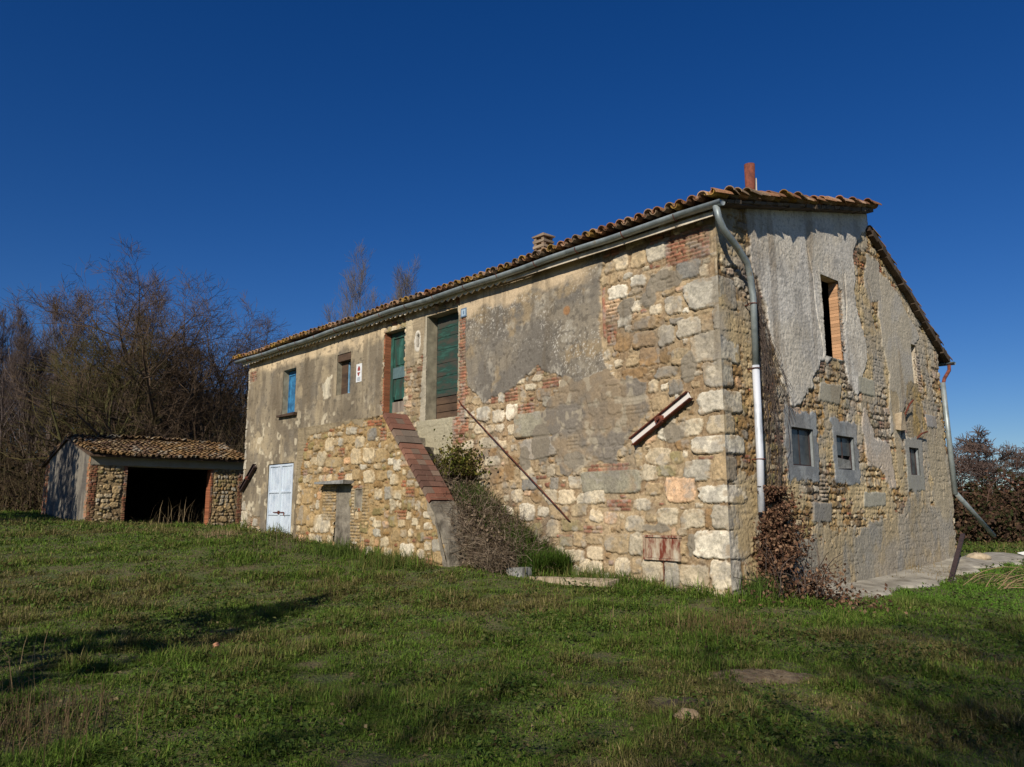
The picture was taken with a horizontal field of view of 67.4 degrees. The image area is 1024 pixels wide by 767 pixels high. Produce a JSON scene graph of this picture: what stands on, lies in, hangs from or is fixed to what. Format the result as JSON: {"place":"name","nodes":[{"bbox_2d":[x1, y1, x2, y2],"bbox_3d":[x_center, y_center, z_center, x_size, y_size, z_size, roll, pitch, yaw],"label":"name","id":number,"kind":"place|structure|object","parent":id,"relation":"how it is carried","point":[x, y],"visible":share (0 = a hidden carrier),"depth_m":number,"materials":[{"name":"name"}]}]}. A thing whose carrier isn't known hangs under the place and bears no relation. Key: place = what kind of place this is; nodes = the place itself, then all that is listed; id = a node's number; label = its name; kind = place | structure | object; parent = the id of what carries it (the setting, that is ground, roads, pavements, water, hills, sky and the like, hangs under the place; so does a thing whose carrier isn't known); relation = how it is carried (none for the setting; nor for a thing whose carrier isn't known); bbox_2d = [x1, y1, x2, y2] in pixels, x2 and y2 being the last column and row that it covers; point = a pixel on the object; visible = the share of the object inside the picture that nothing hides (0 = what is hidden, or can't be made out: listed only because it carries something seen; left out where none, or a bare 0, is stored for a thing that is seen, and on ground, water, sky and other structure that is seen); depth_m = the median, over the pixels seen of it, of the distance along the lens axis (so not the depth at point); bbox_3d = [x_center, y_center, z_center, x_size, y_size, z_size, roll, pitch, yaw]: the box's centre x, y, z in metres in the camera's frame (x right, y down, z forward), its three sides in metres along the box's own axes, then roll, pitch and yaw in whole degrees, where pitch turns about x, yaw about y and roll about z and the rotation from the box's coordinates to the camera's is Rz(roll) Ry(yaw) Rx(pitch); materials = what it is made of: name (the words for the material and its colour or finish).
{"place":"outdoors","nodes":[
{"label":"outdoors","id":0,"kind":"place"},
{"bbox_2d":[0,506,1023,766],"bbox_3d":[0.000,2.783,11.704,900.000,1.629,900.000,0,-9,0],"label":"ground","id":1,"kind":"structure","parent":0,"point":[340,677],"depth_m":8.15,"materials":[{"name":"green plant"}]},
{"bbox_2d":[0,322,33,440],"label":"slender tree","id":2,"kind":"object","parent":1,"relation":"on","point":[7,403],"visible":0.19,"depth_m":43.98,"materials":[{"name":"brown plant"}]},
{"bbox_2d":[0,305,44,486],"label":"slender tree","id":3,"kind":"object","parent":1,"relation":"on","point":[2,392],"visible":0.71,"depth_m":41.12,"materials":[{"name":"brown plant"}]},
{"bbox_2d":[1,334,54,490],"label":"slender tree","id":4,"kind":"object","parent":1,"relation":"on","point":[36,385],"visible":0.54,"depth_m":40.94,"materials":[{"name":"brown plant"}]},
{"bbox_2d":[4,414,54,454],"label":"bare tree","id":5,"kind":"object","parent":1,"relation":"on","point":[17,433],"visible":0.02,"depth_m":52.06,"materials":[{"name":"brown plant"}]},
{"bbox_2d":[0,304,63,507],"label":"slender tree","id":6,"kind":"object","parent":1,"relation":"on","point":[29,333],"visible":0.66,"depth_m":40.94,"materials":[{"name":"brown plant"}]},
{"bbox_2d":[0,620,93,693],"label":"dry weed","id":7,"kind":"object","parent":1,"relation":"on","point":[32,657],"visible":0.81,"depth_m":7.08,"materials":[{"name":"brown plant"}]},
{"bbox_2d":[0,337,95,473],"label":"bare tree","id":8,"kind":"object","parent":1,"relation":"on","point":[30,410],"visible":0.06,"depth_m":47.42,"materials":[{"name":"brown plant"}]},
{"bbox_2d":[30,288,93,497],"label":"slender tree","id":9,"kind":"object","parent":1,"relation":"on","point":[53,320],"visible":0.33,"depth_m":45.56,"materials":[{"name":"brown plant"}]},
{"bbox_2d":[4,343,161,486],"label":"bare tree","id":10,"kind":"object","parent":1,"relation":"on","point":[59,411],"visible":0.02,"depth_m":47.39,"materials":[{"name":"brown plant"}]},
{"bbox_2d":[6,329,169,463],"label":"bare tree","id":11,"kind":"object","parent":1,"relation":"on","point":[72,373],"visible":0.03,"depth_m":53.09,"materials":[{"name":"brown plant"}]},
{"bbox_2d":[0,314,181,459],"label":"bare tree","id":12,"kind":"object","parent":1,"relation":"on","point":[112,380],"visible":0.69,"depth_m":37.66,"materials":[{"name":"brown plant"}]},
{"bbox_2d":[0,656,206,766],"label":"dry weed","id":13,"kind":"object","parent":1,"relation":"on","point":[45,731],"visible":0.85,"depth_m":5.50,"materials":[{"name":"brown plant"}]},
{"bbox_2d":[0,436,243,510],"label":"scrub foliage","id":14,"kind":"object","parent":1,"relation":"on","point":[20,471],"visible":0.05,"depth_m":38.05,"materials":[{"name":"brown plant"}]},
{"bbox_2d":[0,372,246,511],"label":"undergrowth","id":15,"kind":"object","parent":1,"relation":"on","point":[17,484],"visible":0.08,"depth_m":38.51,"materials":[{"name":"brown plant"}]},
{"bbox_2d":[44,354,203,452],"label":"bare tree","id":16,"kind":"object","parent":1,"relation":"on","point":[102,408],"visible":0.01,"depth_m":46.48,"materials":[{"name":"brown plant"}]},
{"bbox_2d":[63,270,195,436],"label":"slender tree","id":17,"kind":"object","parent":1,"relation":"on","point":[147,306],"visible":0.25,"depth_m":45.55,"materials":[{"name":"brown plant"}]},
{"bbox_2d":[0,234,259,461],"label":"bare tree","id":18,"kind":"object","parent":1,"relation":"on","point":[144,344],"visible":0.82,"depth_m":38.42,"materials":[{"name":"brown plant"}]},
{"bbox_2d":[60,345,213,437],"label":"bare tree","id":19,"kind":"object","parent":1,"relation":"on","point":[123,408],"visible":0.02,"depth_m":47.22,"materials":[{"name":"brown plant"}]},
{"bbox_2d":[39,433,244,525],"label":"outbuilding","id":20,"kind":"structure","parent":1,"relation":"on","point":[89,477],"depth_m":30.87,"materials":[{"name":"roof tile"},{"name":"stone"},{"name":"brick"}]},
{"bbox_2d":[53,375,245,437],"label":"bare tree","id":21,"kind":"object","parent":1,"relation":"on","point":[164,418],"visible":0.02,"depth_m":48.87,"materials":[{"name":"brown plant"}]},
{"bbox_2d":[69,266,289,445],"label":"bare tree","id":22,"kind":"object","parent":1,"relation":"on","point":[201,428],"visible":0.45,"depth_m":43.14,"materials":[{"name":"brown plant"}]},
{"bbox_2d":[131,359,247,436],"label":"bare tree","id":23,"kind":"object","parent":1,"relation":"on","point":[206,398],"visible":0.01,"depth_m":51.25,"materials":[{"name":"brown plant"}]},
{"bbox_2d":[150,501,236,527],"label":"dry weed","id":24,"kind":"object","parent":1,"relation":"on","point":[191,515],"visible":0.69,"depth_m":27.90,"materials":[{"name":"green plant"}]},
{"bbox_2d":[154,381,235,435],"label":"bare tree","id":25,"kind":"object","parent":1,"relation":"on","point":[204,413],"visible":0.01,"depth_m":50.16,"materials":[{"name":"brown plant"}]},
{"bbox_2d":[124,320,274,453],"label":"bare tree","id":26,"kind":"object","parent":1,"relation":"on","point":[220,368],"visible":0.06,"depth_m":49.45,"materials":[{"name":"brown plant"}]},
{"bbox_2d":[181,528,249,537],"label":"dry weed","id":27,"kind":"object","parent":1,"relation":"on","point":[229,533],"visible":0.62,"depth_m":21.14,"materials":[{"name":"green plant"}]},
{"bbox_2d":[193,372,244,438],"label":"bare tree","id":28,"kind":"object","parent":1,"relation":"on","point":[223,409],"visible":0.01,"depth_m":51.78,"materials":[{"name":"brown plant"}]},
{"bbox_2d":[148,310,294,450],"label":"bare tree","id":29,"kind":"object","parent":1,"relation":"on","point":[238,427],"visible":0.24,"depth_m":43.29,"materials":[{"name":"brown plant"}]},
{"bbox_2d":[206,392,246,450],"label":"bare tree","id":30,"kind":"object","parent":1,"relation":"on","point":[234,421],"visible":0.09,"depth_m":44.86,"materials":[{"name":"brown plant"}]},
{"bbox_2d":[232,520,345,554],"bbox_3d":[-4.883,3.356,16.646,2.354,0.961,2.870,7,-11,-35],"label":"dry weed","id":31,"kind":"object","parent":1,"relation":"on","point":[276,539],"visible":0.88,"depth_m":16.75,"materials":[{"name":"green plant"}]},
{"bbox_2d":[287,534,370,564],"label":"green tuft","id":32,"kind":"object","parent":1,"relation":"on","point":[339,552],"visible":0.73,"depth_m":16.34,"materials":[{"name":"green plant"}]},
{"bbox_2d":[319,239,384,324],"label":"poplar","id":33,"kind":"object","parent":1,"relation":"on","point":[347,294],"visible":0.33,"depth_m":62.88,"materials":[{"name":"brown plant"}]},
{"bbox_2d":[325,543,436,573],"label":"green tuft","id":34,"kind":"object","parent":1,"relation":"on","point":[406,557],"visible":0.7,"depth_m":14.80,"materials":[{"name":"green plant"}]},
{"bbox_2d":[383,254,420,302],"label":"poplar","id":35,"kind":"object","parent":1,"relation":"on","point":[406,282],"visible":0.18,"depth_m":60.36,"materials":[{"name":"brown plant"}]},
{"bbox_2d":[421,454,560,574],"bbox_3d":[-0.603,2.487,15.025,2.280,2.475,3.725,8,-13,-42],"label":"dry bush","id":36,"kind":"object","parent":1,"relation":"on","point":[499,557],"visible":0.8,"depth_m":14.38,"materials":[{"name":"brown plant"}]},
{"bbox_2d":[0,529,1021,766],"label":"fallen leaves","id":37,"kind":"object","parent":1,"relation":"on","point":[342,751],"visible":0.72,"depth_m":6.27,"materials":[{"name":"brown plant"}]},
{"bbox_2d":[452,478,574,574],"bbox_3d":[-0.070,2.660,14.800,2.433,1.823,3.704,8,-13,-42],"label":"green plant","id":38,"kind":"object","parent":1,"relation":"on","point":[557,559],"visible":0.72,"depth_m":14.10,"materials":[{"name":"green plant"}]},
{"bbox_2d":[530,576,617,586],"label":"stone slab","id":39,"kind":"structure","parent":1,"relation":"on","point":[549,579],"depth_m":12.73,"materials":[{"name":"grey stone"}]},
{"bbox_2d":[525,560,676,594],"bbox_3d":[1.760,3.255,13.200,3.217,0.533,3.262,-3,-10,20],"label":"green tuft","id":40,"kind":"object","parent":1,"relation":"on","point":[588,576],"visible":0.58,"depth_m":12.96,"materials":[{"name":"green plant"}]},
{"bbox_2d":[233,162,995,596],"bbox_3d":[1.071,1.089,22.375,14.142,8.467,18.978,8,-13,-42],"label":"farmhouse","id":41,"kind":"object","parent":1,"relation":"on","point":[597,392],"visible":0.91,"depth_m":15.02,"materials":[{"name":"stone"},{"name":"plaster"},{"name":"brick"}]},
{"bbox_2d":[266,463,293,534],"bbox_3d":[-6.974,3.583,23.042,0.090,2.320,1.590,8,-13,-42],"label":"door","id":42,"kind":"structure","parent":41,"relation":"in","point":[279,508],"depth_m":23.07,"materials":[{"name":"white paint"}]},
{"bbox_2d":[276,370,296,417],"bbox_3d":[-6.711,0.285,23.367,0.378,1.467,1.160,8,-13,-42],"label":"window","id":43,"kind":"structure","parent":41,"relation":"in","point":[292,375],"depth_m":23.62,"materials":[{"name":"blue paint"}]},
{"bbox_2d":[338,352,350,394],"bbox_3d":[-4.525,-0.262,21.126,0.200,1.130,0.725,8,-13,-42],"label":"window","id":44,"kind":"structure","parent":41,"relation":"in","point":[345,359],"depth_m":21.21,"materials":[{"name":"brown wood"}]},
{"bbox_2d":[356,363,361,382],"bbox_3d":[-4.071,-0.283,20.435,0.016,0.490,0.270,8,-13,-42],"label":"sign board","id":45,"kind":"object","parent":41,"relation":"attached to","point":[358,372],"visible":1,"depth_m":20.42,"materials":[{"name":"metal"}]},
{"bbox_2d":[389,331,405,412],"bbox_3d":[-2.800,-0.285,19.369,0.052,2.090,0.880,8,-13,-42],"label":"door","id":46,"kind":"structure","parent":41,"relation":"in","point":[397,373],"depth_m":19.47,"materials":[{"name":"green paint"}]},
{"bbox_2d":[427,429,496,480],"bbox_3d":[-1.180,1.512,16.462,1.648,1.141,2.263,2,-9,-10],"label":"leafy plant","id":47,"kind":"object","parent":41,"relation":"on","point":[457,459],"visible":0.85,"depth_m":16.21,"materials":[{"name":"green plant"}]},
{"bbox_2d":[461,307,466,317],"bbox_3d":[-1.090,-1.603,17.350,0.017,0.200,0.200,8,-13,-42],"label":"number plate","id":48,"kind":"object","parent":41,"relation":"attached to","point":[463,312],"visible":1,"depth_m":17.33,"materials":[{"name":"white ceramic"}]},
{"bbox_2d":[791,427,810,465],"bbox_3d":[5.167,1.145,13.828,0.800,0.680,0.040,8,-13,-42],"label":"window","id":49,"kind":"structure","parent":41,"relation":"in","point":[800,437],"depth_m":13.89,"materials":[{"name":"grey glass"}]},
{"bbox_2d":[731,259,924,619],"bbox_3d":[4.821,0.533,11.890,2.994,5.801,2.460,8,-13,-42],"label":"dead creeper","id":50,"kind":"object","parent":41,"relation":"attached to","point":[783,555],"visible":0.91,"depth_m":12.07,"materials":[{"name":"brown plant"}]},
{"bbox_2d":[836,436,851,469],"bbox_3d":[6.441,1.357,14.971,0.761,0.650,0.084,9,-13,-43],"label":"window","id":51,"kind":"structure","parent":41,"relation":"in","point":[843,443],"depth_m":15.01,"materials":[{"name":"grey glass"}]},
{"bbox_2d":[909,448,916,474],"bbox_3d":[8.970,1.755,17.285,0.540,0.610,0.040,8,-13,-42],"label":"window","id":52,"kind":"structure","parent":41,"relation":"in","point":[912,450],"depth_m":17.36,"materials":[{"name":"grey glass"}]},
{"bbox_2d":[673,708,701,722],"bbox_3d":[1.294,2.452,5.645,0.222,0.124,0.156,-1,-9,8],"label":"fieldstone","id":53,"kind":"object","parent":1,"relation":"on","point":[695,712],"visible":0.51,"depth_m":5.62,"materials":[{"name":"beige stone"}]},
{"bbox_2d":[655,696,736,710],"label":"bare soil","id":54,"kind":"structure","parent":1,"relation":"on","point":[668,702],"depth_m":6.21,"materials":[{"name":"brown soil"}]},
{"bbox_2d":[596,595,809,648],"bbox_3d":[2.405,2.924,9.471,2.747,0.351,3.109,-3,-10,16],"label":"dry weed","id":55,"kind":"object","parent":1,"relation":"on","point":[736,628],"visible":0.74,"depth_m":9.46,"materials":[{"name":"green plant"}]},
{"bbox_2d":[710,669,816,684],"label":"bare soil","id":56,"kind":"structure","parent":1,"relation":"on","point":[768,675],"depth_m":7.02,"materials":[{"name":"brown soil"}]},
{"bbox_2d":[733,569,800,603],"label":"green tuft","id":57,"kind":"object","parent":1,"relation":"on","point":[753,586],"visible":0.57,"depth_m":11.65,"materials":[{"name":"green plant"}]},
{"bbox_2d":[815,552,1023,598],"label":"walkway","id":58,"kind":"structure","parent":1,"relation":"on","point":[908,579],"depth_m":15.55,"materials":[{"name":"concrete"}]},
{"bbox_2d":[892,563,983,583],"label":"dry weed","id":59,"kind":"object","parent":1,"relation":"on","point":[930,571],"visible":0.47,"depth_m":16.05,"materials":[{"name":"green plant"}]},
{"bbox_2d":[948,533,964,582],"bbox_3d":[9.737,3.800,16.813,0.090,0.928,3.629,-6,-11,34],"label":"iron bar","id":60,"kind":"object","parent":1,"relation":"on","point":[956,556],"visible":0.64,"depth_m":16.73,"materials":[{"name":"brown metal"}]},
{"bbox_2d":[947,441,1003,506],"bbox_3d":[16.598,4.082,29.198,4.141,3.833,4.022,0,-9,0],"label":"bare shrub","id":61,"kind":"object","parent":1,"relation":"on","point":[977,465],"visible":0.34,"depth_m":29.01,"materials":[{"name":"brown plant"}]},
{"bbox_2d":[966,552,991,559],"bbox_3d":[11.149,4.150,18.347,0.529,0.245,0.366,-4,-10,24],"label":"stone block","id":62,"kind":"object","parent":1,"relation":"on","point":[978,555],"depth_m":18.22,"materials":[{"name":"beige stone"}]},
{"bbox_2d":[946,425,1023,493],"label":"bare shrub","id":63,"kind":"object","parent":1,"relation":"on","point":[1007,456],"visible":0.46,"depth_m":29.81,"materials":[{"name":"brown plant"}]},
{"bbox_2d":[953,466,1023,543],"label":"bramble thicket","id":64,"kind":"object","parent":1,"relation":"on","point":[1001,515],"visible":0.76,"depth_m":25.95,"materials":[{"name":"brown plant"}]},
{"bbox_2d":[964,565,1023,588],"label":"cane heap","id":65,"kind":"object","parent":1,"relation":"on","point":[1010,583],"visible":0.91,"depth_m":15.07,"materials":[{"name":"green plant"}]},
{"bbox_2d":[969,430,1023,493],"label":"bramble thicket","id":66,"kind":"object","parent":1,"relation":"on","point":[986,440],"visible":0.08,"depth_m":29.18,"materials":[{"name":"brown plant"}]},
{"bbox_2d":[0,0,1023,492],"label":"sky","id":67,"kind":"structure","parent":0,"point":[251,145],"materials":[{"name":"blue"}]}
]}

